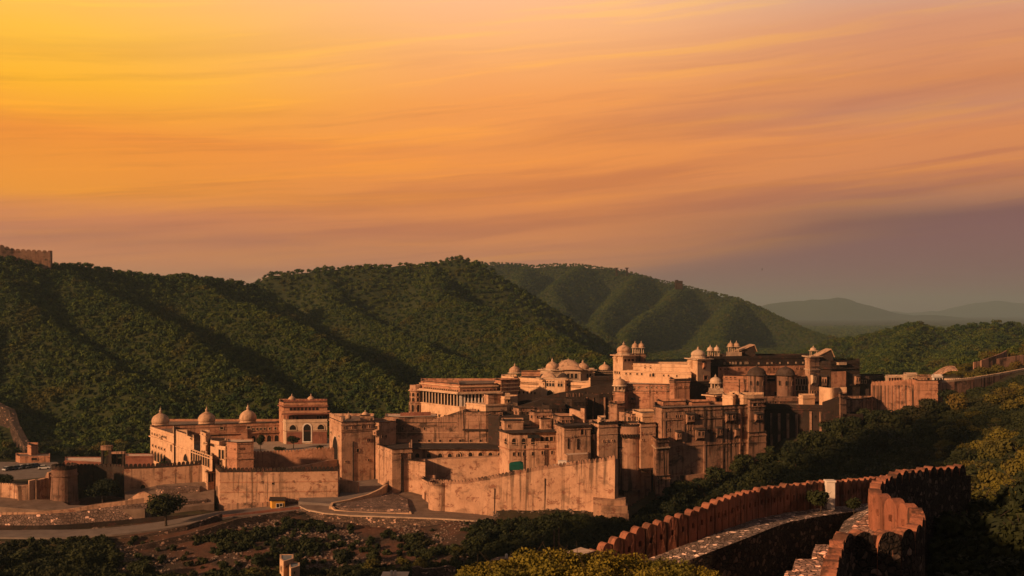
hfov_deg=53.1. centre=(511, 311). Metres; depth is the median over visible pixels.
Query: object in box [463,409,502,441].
weathered range
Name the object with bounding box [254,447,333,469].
courtyard wall
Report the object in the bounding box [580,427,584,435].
window
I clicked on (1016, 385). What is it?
olive tree
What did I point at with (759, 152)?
sky
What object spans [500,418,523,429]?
rooftop room
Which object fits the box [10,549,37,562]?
scrub tree
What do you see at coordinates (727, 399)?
lit roof house
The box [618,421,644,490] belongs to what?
bracketed bastion
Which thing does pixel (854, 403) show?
gully wall
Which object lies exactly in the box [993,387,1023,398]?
yellow tree
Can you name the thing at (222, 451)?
window
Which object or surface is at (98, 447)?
olive tree
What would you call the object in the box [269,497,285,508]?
yellow booth
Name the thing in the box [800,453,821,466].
scrub tree
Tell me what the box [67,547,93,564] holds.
scrub tree
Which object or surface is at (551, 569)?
yellow bush
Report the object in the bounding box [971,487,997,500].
yellow tree
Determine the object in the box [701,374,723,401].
arcaded kiosk house
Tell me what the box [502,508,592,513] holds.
wall foot rubble
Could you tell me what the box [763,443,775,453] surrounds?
scrub tree
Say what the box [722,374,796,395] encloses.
bastion curtain
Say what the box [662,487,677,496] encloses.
scrub tree
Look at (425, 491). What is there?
ramp gate
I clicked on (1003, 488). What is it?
scrub tree
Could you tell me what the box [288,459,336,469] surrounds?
ramp parapet
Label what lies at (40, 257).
skyline fortress
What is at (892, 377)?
lattice house
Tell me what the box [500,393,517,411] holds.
lit kiosk house
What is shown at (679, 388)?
tall rose block
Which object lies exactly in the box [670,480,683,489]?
scrub tree
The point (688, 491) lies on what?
scrub tree
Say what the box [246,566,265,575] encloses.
olive tree
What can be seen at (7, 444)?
olive tree
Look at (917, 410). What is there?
scrub tree
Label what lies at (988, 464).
olive tree
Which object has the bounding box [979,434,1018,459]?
olive tree
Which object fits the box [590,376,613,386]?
black roof cube
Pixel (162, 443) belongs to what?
garden palace
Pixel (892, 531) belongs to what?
bastion wall
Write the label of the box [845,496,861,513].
scrub tree
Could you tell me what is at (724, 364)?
long dark gallery
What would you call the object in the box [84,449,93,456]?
scrub tree
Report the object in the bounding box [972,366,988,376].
olive tree
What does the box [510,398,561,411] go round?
second dark gable
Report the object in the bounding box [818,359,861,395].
black palace end
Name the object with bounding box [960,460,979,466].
olive tree
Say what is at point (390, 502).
rubble island
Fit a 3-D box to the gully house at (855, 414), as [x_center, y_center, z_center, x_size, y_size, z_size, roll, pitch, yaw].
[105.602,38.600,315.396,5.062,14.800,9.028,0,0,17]
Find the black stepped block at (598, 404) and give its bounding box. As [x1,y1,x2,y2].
[583,392,612,419]
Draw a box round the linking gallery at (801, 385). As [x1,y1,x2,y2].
[794,376,806,395]
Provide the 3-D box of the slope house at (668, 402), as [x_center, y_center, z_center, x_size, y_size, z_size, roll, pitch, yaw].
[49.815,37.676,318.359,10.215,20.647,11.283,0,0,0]
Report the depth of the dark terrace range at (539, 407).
332.77 m
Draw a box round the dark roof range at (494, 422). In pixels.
[487,412,528,445]
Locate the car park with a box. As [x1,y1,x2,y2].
[0,462,57,479]
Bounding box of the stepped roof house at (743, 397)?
[738,392,764,404]
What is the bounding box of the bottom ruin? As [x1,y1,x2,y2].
[412,565,455,575]
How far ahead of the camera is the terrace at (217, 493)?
296.00 m
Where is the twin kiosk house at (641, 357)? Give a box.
[631,341,645,361]
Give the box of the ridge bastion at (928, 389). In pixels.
[914,378,943,406]
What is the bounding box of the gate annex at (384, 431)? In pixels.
[373,418,396,478]
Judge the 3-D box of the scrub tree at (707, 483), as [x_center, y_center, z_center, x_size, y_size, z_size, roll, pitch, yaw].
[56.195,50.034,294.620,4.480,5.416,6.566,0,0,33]
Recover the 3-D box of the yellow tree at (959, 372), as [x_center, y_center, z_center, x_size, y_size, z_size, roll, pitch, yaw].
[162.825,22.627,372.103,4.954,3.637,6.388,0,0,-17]
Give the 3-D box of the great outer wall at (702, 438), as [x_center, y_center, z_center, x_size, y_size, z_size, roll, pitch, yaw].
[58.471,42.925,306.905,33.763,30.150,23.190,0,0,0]
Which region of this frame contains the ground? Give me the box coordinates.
[0,258,1023,575]
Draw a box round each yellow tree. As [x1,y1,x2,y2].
[932,460,943,466]
[933,437,955,450]
[949,365,966,374]
[952,370,969,376]
[957,441,977,449]
[962,362,972,369]
[964,411,982,417]
[969,436,1000,448]
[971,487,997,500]
[977,444,994,459]
[980,483,999,494]
[982,428,1019,439]
[983,391,1012,403]
[989,475,1017,488]
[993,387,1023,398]
[1004,367,1014,370]
[1016,455,1023,471]
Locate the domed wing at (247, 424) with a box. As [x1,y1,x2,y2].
[150,405,279,461]
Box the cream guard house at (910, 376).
[903,373,916,379]
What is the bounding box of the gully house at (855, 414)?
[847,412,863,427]
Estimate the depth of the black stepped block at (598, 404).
336.25 m
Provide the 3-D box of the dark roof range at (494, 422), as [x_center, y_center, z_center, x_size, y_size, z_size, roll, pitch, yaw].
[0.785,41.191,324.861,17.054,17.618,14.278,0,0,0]
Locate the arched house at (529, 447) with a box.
[495,426,556,473]
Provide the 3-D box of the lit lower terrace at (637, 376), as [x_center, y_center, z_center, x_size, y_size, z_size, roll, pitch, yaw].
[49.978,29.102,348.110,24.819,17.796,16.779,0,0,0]
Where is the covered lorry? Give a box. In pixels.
[509,461,523,471]
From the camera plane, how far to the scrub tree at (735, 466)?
300.25 m
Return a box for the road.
[0,503,300,538]
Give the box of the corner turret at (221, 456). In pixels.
[216,444,226,467]
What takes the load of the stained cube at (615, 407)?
on the ground
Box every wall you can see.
[0,403,28,452]
[0,483,17,498]
[0,514,200,529]
[17,471,50,500]
[124,510,298,551]
[128,491,158,502]
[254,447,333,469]
[300,506,476,527]
[329,484,387,508]
[332,506,410,513]
[339,479,358,492]
[400,412,430,415]
[425,409,465,436]
[569,408,585,422]
[589,474,886,575]
[618,447,650,506]
[626,381,669,408]
[632,362,689,371]
[632,409,653,422]
[652,402,747,485]
[764,401,821,446]
[784,464,970,575]
[819,386,846,404]
[822,396,838,431]
[847,396,873,413]
[871,379,914,411]
[943,368,1023,400]
[973,355,1023,368]
[980,350,1006,367]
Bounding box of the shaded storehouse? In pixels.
[225,439,253,469]
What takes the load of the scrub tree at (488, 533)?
on the ground
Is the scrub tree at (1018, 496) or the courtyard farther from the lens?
the courtyard
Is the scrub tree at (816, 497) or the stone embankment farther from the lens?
the stone embankment
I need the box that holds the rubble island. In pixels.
[335,492,408,512]
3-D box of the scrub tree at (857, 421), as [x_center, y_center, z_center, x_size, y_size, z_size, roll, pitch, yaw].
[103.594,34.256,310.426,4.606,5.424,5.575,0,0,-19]
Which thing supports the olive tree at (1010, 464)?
on the ground
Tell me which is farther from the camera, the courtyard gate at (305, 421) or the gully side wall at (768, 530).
the courtyard gate at (305, 421)
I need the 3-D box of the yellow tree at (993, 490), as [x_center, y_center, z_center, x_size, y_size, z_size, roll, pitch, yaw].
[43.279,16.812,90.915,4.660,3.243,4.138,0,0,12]
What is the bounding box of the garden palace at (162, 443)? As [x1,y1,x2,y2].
[149,425,174,464]
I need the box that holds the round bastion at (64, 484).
[50,462,80,504]
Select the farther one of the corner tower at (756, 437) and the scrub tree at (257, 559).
the corner tower at (756, 437)
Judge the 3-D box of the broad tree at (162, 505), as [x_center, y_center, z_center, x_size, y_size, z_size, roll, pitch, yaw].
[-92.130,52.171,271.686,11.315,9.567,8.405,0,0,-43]
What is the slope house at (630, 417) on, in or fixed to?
on the ground
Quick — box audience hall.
[417,378,502,417]
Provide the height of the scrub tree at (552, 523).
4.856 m
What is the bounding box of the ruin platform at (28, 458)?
[16,453,49,462]
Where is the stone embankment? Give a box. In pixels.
[0,503,151,524]
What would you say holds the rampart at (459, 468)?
on the ground
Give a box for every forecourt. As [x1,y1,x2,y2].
[298,479,382,506]
[300,491,494,519]
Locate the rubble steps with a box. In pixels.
[183,498,206,504]
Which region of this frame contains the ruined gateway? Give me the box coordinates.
[101,445,125,464]
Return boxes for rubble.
[92,509,539,575]
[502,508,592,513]
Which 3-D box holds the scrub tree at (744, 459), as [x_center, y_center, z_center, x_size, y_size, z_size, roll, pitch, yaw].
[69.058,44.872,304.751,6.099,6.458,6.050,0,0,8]
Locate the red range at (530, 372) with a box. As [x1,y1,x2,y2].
[521,370,540,375]
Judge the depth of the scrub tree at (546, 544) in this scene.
245.05 m
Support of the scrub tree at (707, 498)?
on the ground
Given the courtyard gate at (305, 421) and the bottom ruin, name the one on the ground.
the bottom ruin
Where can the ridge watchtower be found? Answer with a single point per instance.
(678, 284)
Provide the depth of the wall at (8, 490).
295.64 m
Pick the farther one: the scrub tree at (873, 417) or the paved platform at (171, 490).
the scrub tree at (873, 417)
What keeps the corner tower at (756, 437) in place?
on the ground
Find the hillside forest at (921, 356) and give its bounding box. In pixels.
[0,255,1023,458]
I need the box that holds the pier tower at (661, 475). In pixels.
[652,436,670,499]
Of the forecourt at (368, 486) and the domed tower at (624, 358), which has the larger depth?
the domed tower at (624, 358)
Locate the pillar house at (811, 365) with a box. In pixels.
[802,346,834,400]
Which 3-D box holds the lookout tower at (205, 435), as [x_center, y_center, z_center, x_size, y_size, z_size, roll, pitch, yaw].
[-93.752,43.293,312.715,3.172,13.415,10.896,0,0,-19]
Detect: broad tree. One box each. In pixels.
[0,474,13,482]
[83,477,120,502]
[144,492,187,525]
[585,516,610,526]
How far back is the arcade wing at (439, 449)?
310.26 m
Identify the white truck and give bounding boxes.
[558,460,569,465]
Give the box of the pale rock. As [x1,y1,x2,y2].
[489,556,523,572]
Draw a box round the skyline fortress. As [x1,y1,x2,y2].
[0,245,51,269]
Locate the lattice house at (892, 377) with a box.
[885,375,902,380]
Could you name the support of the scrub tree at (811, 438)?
on the ground
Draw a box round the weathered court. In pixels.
[619,409,653,420]
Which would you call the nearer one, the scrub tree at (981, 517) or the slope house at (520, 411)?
the scrub tree at (981, 517)
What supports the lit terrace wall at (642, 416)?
on the ground
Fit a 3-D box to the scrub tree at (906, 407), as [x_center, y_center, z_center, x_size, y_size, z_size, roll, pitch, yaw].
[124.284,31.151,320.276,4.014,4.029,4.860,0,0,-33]
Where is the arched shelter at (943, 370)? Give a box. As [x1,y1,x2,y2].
[933,366,957,379]
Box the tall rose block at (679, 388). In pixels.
[669,377,690,398]
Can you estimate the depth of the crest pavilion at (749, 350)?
366.00 m
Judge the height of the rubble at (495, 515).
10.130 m
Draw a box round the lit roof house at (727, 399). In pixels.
[721,393,735,404]
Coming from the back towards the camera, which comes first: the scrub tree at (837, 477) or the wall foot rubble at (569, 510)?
the wall foot rubble at (569, 510)
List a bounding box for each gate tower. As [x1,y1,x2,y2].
[329,410,374,480]
[428,479,445,510]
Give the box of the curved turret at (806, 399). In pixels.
[798,394,815,404]
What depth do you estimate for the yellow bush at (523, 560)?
58.71 m
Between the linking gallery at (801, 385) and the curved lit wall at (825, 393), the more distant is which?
the linking gallery at (801, 385)
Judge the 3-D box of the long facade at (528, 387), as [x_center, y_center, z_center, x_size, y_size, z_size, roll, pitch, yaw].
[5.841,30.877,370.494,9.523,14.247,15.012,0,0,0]
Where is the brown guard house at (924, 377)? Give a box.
[917,375,931,379]
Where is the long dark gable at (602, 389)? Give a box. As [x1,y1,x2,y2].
[518,384,623,404]
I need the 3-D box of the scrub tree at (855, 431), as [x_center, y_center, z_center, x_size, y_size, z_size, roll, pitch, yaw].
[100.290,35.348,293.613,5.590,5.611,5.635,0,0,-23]
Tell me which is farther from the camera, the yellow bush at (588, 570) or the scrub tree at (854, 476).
the scrub tree at (854, 476)
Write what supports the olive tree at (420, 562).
on the ground
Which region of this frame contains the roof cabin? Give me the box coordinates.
[483,393,502,403]
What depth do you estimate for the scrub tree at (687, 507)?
261.58 m
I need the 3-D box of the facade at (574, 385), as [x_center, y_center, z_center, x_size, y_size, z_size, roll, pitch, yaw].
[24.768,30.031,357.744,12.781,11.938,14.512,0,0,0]
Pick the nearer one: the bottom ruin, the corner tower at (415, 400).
the bottom ruin
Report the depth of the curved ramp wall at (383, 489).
291.83 m
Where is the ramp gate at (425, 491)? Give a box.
[421,475,434,501]
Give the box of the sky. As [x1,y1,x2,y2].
[0,0,1023,312]
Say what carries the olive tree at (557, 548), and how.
on the ground
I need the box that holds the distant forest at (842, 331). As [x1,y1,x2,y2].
[802,325,960,338]
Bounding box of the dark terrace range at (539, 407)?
[511,405,588,419]
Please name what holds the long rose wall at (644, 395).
on the ground
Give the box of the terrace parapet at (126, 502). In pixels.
[0,498,143,514]
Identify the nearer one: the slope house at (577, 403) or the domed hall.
the slope house at (577, 403)
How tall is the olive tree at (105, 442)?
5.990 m
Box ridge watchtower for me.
[675,280,682,288]
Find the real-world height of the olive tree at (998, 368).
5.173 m
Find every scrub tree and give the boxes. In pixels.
[0,449,13,459]
[0,556,7,566]
[2,571,11,575]
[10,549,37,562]
[23,561,36,569]
[50,566,66,573]
[64,447,78,456]
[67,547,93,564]
[73,570,87,575]
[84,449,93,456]
[106,552,124,561]
[116,442,130,450]
[124,427,136,433]
[127,559,139,567]
[133,560,155,575]
[134,439,145,444]
[219,561,229,569]
[240,572,260,575]
[251,552,266,567]
[335,567,348,573]
[336,548,354,563]
[354,568,368,575]
[367,548,380,559]
[422,548,434,559]
[464,560,472,565]
[468,534,488,544]
[472,523,481,527]
[476,526,494,538]
[493,540,506,548]
[501,521,514,530]
[501,533,515,541]
[514,544,525,549]
[518,522,537,531]
[539,514,552,523]
[539,541,549,548]
[545,517,565,529]
[569,544,580,549]
[577,513,591,522]
[581,542,596,549]
[659,501,673,510]
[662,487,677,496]
[667,492,686,504]
[668,503,686,516]
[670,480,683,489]
[673,480,698,492]
[678,485,696,499]
[680,504,694,513]
[692,477,703,488]
[697,494,716,505]
[698,478,715,489]
[704,466,727,484]
[725,472,739,479]
[728,460,745,472]
[734,453,753,469]
[749,464,756,470]
[755,452,764,462]
[755,463,784,483]
[761,453,773,463]
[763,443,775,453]
[777,469,795,482]
[781,442,799,456]
[781,471,813,483]
[784,445,806,466]
[796,429,826,448]
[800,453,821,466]
[805,488,829,512]
[819,420,832,431]
[824,435,836,445]
[827,469,847,479]
[828,417,854,437]
[843,474,866,478]
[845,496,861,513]
[846,416,862,425]
[850,426,869,436]
[856,408,872,422]
[861,467,885,476]
[864,410,883,423]
[867,422,879,429]
[875,409,897,418]
[881,413,909,427]
[886,464,911,474]
[894,408,907,414]
[902,405,915,409]
[907,405,924,415]
[907,414,919,421]
[918,398,936,405]
[918,400,949,413]
[937,389,957,400]
[941,444,958,456]
[942,428,967,443]
[942,457,961,466]
[950,445,979,461]
[951,447,976,458]
[966,464,985,478]
[968,489,996,516]
[968,510,1008,529]
[993,514,1023,548]
[997,483,1014,494]
[1009,478,1023,506]
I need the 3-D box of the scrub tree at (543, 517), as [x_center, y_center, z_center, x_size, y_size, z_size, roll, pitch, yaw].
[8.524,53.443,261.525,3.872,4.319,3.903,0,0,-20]
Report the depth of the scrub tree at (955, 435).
250.63 m
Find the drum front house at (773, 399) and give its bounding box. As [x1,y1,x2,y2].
[764,396,798,429]
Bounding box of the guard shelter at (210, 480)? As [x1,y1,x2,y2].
[205,469,215,501]
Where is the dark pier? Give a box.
[838,392,847,418]
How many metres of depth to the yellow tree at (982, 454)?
206.64 m
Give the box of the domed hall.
[538,359,596,380]
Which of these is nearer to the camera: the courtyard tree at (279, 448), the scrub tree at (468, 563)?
the scrub tree at (468, 563)
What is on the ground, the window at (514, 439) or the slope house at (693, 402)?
the slope house at (693, 402)
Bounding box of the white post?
[823,479,835,509]
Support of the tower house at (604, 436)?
on the ramp terrace
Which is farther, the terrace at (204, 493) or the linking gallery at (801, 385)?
the linking gallery at (801, 385)
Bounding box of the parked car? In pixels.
[38,465,49,469]
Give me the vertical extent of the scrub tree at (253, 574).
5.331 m
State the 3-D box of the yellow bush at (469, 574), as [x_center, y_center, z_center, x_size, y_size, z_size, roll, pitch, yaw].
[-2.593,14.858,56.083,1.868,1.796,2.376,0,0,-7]
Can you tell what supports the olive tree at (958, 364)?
on the ground
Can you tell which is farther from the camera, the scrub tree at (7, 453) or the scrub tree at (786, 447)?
the scrub tree at (7, 453)
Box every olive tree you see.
[1,441,12,447]
[77,448,87,454]
[91,443,100,452]
[97,440,110,444]
[114,439,130,446]
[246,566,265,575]
[362,559,380,568]
[380,567,399,574]
[396,556,409,563]
[413,558,427,567]
[452,546,465,551]
[547,545,568,551]
[935,447,947,458]
[945,392,968,410]
[952,363,968,368]
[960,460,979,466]
[966,425,983,431]
[966,474,981,489]
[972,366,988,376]
[973,459,994,468]
[976,468,1012,489]
[979,352,992,358]
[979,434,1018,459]
[982,425,1001,438]
[986,368,995,373]
[989,417,1000,422]
[991,364,1004,372]
[999,453,1023,476]
[1000,399,1021,410]
[1007,352,1015,356]
[1008,382,1023,389]
[1009,361,1021,367]
[1013,444,1023,460]
[1015,396,1023,403]
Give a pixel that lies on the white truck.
(562, 461)
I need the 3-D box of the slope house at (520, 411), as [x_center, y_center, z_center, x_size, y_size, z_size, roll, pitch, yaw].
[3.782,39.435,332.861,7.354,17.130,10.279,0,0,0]
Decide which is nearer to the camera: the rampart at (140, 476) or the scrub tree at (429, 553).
the scrub tree at (429, 553)
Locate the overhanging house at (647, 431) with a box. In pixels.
[637,420,656,470]
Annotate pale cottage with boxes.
[280,554,292,575]
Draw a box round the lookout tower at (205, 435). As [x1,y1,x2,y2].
[200,430,210,454]
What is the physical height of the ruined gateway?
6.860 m
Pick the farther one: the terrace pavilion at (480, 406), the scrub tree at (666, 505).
the terrace pavilion at (480, 406)
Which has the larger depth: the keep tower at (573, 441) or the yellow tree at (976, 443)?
the keep tower at (573, 441)
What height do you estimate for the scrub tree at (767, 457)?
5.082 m
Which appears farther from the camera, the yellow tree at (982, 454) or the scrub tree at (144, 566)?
the scrub tree at (144, 566)
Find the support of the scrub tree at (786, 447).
on the ground
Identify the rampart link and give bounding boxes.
[408,459,425,494]
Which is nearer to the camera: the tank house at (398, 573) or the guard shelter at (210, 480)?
the tank house at (398, 573)
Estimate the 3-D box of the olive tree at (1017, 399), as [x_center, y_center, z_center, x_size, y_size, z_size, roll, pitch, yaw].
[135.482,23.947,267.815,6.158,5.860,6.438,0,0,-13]
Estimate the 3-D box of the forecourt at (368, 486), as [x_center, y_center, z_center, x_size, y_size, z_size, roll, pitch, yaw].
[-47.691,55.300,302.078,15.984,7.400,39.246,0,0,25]
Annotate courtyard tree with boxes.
[255,435,265,450]
[273,447,285,450]
[287,436,299,447]
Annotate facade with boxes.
[518,376,538,400]
[568,380,588,390]
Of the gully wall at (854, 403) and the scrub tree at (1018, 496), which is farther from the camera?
the gully wall at (854, 403)
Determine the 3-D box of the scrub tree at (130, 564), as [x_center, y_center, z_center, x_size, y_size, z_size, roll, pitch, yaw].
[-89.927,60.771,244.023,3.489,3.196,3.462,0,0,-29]
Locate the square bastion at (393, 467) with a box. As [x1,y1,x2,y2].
[377,439,412,492]
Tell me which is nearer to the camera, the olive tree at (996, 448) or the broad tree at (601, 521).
the olive tree at (996, 448)
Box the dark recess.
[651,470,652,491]
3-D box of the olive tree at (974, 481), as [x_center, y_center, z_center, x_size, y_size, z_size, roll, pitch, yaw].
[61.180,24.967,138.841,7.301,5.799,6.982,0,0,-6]
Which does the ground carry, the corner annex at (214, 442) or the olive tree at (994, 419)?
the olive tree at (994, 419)
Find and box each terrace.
[0,497,144,518]
[125,482,213,514]
[216,476,339,508]
[384,414,437,421]
[621,370,691,383]
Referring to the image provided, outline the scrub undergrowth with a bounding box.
[0,375,1023,575]
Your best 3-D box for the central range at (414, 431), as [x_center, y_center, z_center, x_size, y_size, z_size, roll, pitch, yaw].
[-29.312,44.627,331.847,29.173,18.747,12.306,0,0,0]
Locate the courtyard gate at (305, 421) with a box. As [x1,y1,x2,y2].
[277,395,329,443]
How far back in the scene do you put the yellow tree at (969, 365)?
383.92 m
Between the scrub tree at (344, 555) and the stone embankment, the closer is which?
the scrub tree at (344, 555)
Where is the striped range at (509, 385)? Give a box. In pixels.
[494,378,518,394]
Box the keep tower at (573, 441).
[554,420,592,463]
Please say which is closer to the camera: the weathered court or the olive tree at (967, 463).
the olive tree at (967, 463)
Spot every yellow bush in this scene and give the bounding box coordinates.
[454,572,475,575]
[457,559,492,575]
[478,551,522,574]
[487,563,525,575]
[505,544,552,573]
[517,550,572,575]
[526,544,585,574]
[558,543,611,573]
[564,551,616,575]
[589,547,640,575]
[618,545,653,575]
[621,563,669,575]
[637,553,679,575]
[664,562,698,575]
[665,558,696,575]
[691,566,721,575]
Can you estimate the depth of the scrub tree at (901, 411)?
312.14 m
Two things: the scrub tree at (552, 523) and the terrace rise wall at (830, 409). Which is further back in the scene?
the terrace rise wall at (830, 409)
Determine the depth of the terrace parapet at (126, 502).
278.38 m
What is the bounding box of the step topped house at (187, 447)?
[175,430,212,482]
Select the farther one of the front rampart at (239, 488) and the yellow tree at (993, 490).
the front rampart at (239, 488)
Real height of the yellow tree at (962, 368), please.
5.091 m
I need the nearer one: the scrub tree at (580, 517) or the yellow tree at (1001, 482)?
the yellow tree at (1001, 482)
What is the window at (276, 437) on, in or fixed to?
in the domed wing at (247, 424)
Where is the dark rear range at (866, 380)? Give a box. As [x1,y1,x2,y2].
[860,374,884,395]
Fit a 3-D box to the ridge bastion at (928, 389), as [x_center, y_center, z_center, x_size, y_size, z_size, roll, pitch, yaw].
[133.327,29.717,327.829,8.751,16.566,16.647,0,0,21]
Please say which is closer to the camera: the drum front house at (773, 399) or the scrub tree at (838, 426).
the scrub tree at (838, 426)
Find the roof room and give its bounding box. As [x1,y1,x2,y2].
[539,417,551,429]
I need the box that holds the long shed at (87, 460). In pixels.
[64,457,100,464]
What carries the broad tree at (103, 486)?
on the ground
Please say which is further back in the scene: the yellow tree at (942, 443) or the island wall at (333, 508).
the island wall at (333, 508)
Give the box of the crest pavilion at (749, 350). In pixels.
[726,340,756,355]
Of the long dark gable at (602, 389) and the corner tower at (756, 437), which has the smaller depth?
the corner tower at (756, 437)
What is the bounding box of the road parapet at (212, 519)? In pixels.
[0,513,221,543]
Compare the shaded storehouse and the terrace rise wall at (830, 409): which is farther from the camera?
the terrace rise wall at (830, 409)
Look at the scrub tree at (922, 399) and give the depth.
316.70 m
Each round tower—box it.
[746,365,767,395]
[775,364,795,395]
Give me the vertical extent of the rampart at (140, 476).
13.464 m
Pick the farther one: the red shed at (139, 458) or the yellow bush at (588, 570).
the red shed at (139, 458)
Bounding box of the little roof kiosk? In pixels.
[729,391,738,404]
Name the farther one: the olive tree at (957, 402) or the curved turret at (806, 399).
the curved turret at (806, 399)
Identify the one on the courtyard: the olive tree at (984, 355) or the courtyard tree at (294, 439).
the courtyard tree at (294, 439)
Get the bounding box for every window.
[154,450,156,461]
[157,452,159,462]
[183,453,188,461]
[190,449,192,460]
[202,453,204,465]
[207,455,209,467]
[221,448,224,459]
[266,435,271,441]
[274,434,278,440]
[289,424,296,430]
[317,424,324,429]
[511,437,516,444]
[521,437,526,444]
[530,438,535,444]
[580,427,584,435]
[752,403,757,408]
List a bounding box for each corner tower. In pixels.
[408,384,422,412]
[746,398,766,465]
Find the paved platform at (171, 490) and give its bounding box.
[156,486,199,495]
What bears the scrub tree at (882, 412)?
on the ground
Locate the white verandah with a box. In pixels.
[931,374,942,381]
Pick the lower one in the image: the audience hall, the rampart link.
the rampart link
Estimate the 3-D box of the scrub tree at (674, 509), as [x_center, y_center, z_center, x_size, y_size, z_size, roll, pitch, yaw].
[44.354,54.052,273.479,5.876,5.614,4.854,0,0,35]
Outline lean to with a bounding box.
[289,562,299,575]
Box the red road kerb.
[222,507,299,516]
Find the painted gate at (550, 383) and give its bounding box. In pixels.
[536,371,572,396]
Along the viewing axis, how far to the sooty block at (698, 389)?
338.19 m
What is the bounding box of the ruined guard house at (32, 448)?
[27,442,38,454]
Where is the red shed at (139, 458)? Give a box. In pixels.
[125,453,153,466]
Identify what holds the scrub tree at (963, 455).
on the ground
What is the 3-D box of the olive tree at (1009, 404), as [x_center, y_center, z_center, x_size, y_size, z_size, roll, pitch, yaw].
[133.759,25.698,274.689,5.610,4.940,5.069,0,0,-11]
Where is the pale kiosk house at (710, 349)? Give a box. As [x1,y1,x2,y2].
[705,345,722,358]
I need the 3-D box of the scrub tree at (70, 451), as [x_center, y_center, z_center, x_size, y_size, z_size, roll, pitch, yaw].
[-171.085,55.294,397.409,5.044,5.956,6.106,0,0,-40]
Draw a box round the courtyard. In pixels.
[254,439,328,451]
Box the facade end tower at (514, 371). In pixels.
[501,364,520,377]
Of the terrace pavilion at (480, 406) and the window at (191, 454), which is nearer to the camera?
the window at (191, 454)
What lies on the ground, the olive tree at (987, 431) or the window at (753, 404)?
the olive tree at (987, 431)
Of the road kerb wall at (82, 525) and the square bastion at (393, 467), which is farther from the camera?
the square bastion at (393, 467)
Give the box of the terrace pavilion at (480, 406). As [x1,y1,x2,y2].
[466,400,507,411]
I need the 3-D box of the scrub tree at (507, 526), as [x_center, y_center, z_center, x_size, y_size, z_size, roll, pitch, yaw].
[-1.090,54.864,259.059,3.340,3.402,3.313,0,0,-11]
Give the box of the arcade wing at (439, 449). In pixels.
[408,442,499,457]
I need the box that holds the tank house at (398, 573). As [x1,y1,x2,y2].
[381,572,408,575]
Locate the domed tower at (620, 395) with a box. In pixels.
[612,376,628,408]
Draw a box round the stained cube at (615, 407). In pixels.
[608,401,624,420]
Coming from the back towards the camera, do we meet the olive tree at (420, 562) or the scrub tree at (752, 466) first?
the scrub tree at (752, 466)
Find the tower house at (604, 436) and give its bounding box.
[590,416,617,459]
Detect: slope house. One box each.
[512,407,533,414]
[529,409,552,425]
[541,403,565,412]
[551,413,573,428]
[564,397,585,412]
[625,411,645,420]
[656,399,685,405]
[686,399,709,405]
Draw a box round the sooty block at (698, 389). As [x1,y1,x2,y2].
[690,381,710,398]
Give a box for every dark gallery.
[594,362,612,375]
[710,354,808,386]
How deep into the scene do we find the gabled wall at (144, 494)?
285.00 m
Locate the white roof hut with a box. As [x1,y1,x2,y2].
[568,547,593,555]
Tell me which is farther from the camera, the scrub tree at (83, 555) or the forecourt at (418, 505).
the forecourt at (418, 505)
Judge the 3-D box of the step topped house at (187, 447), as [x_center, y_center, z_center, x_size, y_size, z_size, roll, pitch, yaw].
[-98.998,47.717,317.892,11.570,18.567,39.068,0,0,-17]
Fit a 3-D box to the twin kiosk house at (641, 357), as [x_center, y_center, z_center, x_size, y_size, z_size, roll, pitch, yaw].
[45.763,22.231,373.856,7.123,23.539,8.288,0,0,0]
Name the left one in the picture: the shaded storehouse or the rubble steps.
the rubble steps
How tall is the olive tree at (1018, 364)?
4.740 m
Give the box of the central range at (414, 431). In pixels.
[396,422,464,441]
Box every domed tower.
[610,342,638,381]
[612,376,628,408]
[684,347,712,381]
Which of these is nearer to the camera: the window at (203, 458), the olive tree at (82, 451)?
the window at (203, 458)
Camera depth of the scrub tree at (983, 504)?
81.55 m
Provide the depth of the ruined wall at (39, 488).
292.08 m
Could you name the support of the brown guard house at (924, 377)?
on the ground
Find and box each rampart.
[77,464,124,498]
[124,460,201,497]
[214,463,338,510]
[413,455,499,480]
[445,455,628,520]
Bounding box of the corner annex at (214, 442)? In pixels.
[209,438,226,468]
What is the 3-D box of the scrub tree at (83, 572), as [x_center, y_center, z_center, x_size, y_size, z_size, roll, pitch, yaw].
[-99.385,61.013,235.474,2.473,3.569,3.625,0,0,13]
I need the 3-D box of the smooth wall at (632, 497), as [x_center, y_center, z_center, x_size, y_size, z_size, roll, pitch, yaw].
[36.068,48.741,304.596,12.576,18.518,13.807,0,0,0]
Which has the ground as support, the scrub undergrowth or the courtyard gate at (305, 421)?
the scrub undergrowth
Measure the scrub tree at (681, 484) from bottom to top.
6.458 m

